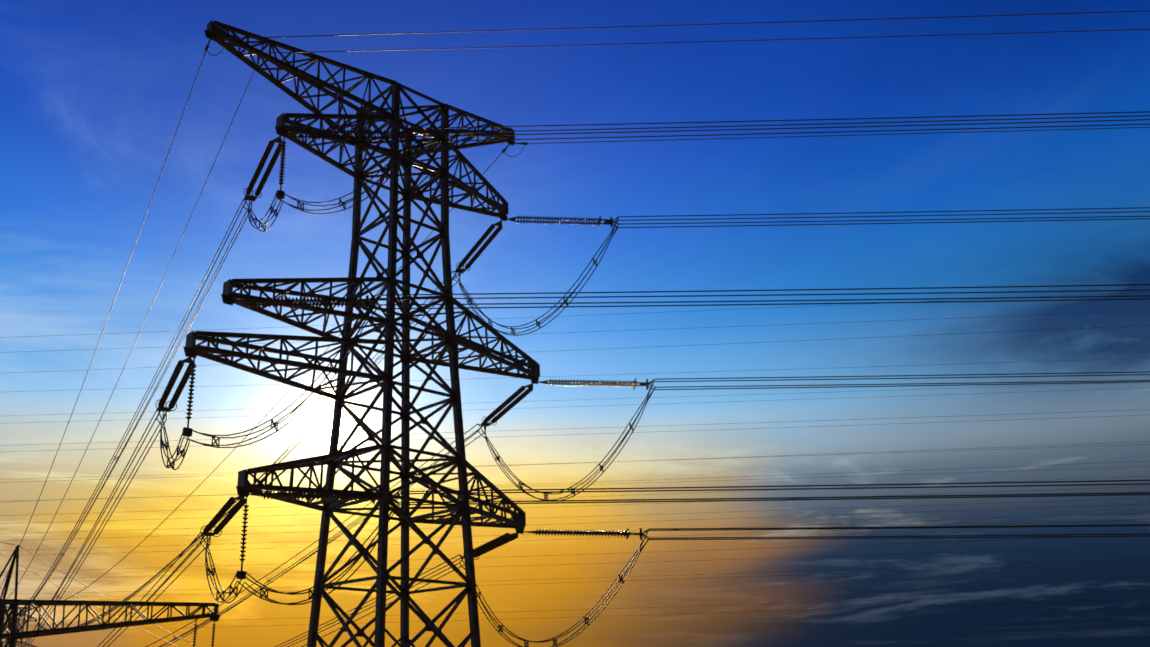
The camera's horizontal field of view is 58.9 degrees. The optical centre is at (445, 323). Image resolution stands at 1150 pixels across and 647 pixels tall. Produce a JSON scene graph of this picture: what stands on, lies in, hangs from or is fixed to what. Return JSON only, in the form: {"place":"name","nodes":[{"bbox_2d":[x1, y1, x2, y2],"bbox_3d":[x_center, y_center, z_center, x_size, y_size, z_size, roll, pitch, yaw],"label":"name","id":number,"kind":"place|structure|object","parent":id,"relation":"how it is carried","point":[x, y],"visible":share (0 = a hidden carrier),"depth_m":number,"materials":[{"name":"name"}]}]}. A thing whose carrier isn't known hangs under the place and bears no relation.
{"place":"outdoors","nodes":[
{"label":"outdoors","id":0,"kind":"place"},
{"bbox_2d":[0,0,1149,646],"label":"sky","id":1,"kind":"structure","parent":0,"point":[94,94],"materials":[{"name":"blue"}]},
{"bbox_3d":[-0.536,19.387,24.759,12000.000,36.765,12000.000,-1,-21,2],"label":"ground","id":2,"kind":"structure","parent":0,"visible":0},
{"bbox_2d":[2,605,37,646],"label":"pylon span","id":3,"kind":"object","parent":2,"relation":"on","point":[20,624],"visible":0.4,"depth_m":337.62,"materials":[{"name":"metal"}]},
{"bbox_2d":[0,545,220,646],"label":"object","id":4,"kind":"structure","parent":2,"relation":"on","point":[12,635],"depth_m":60.71,"materials":[{"name":"metal"}]},
{"bbox_2d":[183,20,539,646],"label":"pylon","id":5,"kind":"object","parent":2,"relation":"on","point":[450,339],"visible":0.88,"depth_m":47.57,"materials":[{"name":"metal"}]},
{"bbox_2d":[33,36,654,646],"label":"line hardware","id":6,"kind":"object","parent":5,"relation":"attached to","point":[407,134],"visible":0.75,"depth_m":46.52,"materials":[{"name":"metal"}]},
{"bbox_2d":[158,129,637,646],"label":"insulator discs","id":7,"kind":"object","parent":5,"relation":"attached to","point":[499,541],"visible":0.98,"depth_m":47.52,"materials":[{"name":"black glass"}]},
{"bbox_2d":[0,11,1149,646],"bbox_3d":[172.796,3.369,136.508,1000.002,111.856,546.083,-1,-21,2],"label":"conductors","id":8,"kind":"structure","parent":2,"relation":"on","point":[556,491],"depth_m":49.75,"materials":[{"name":"grey metal"}]}
]}

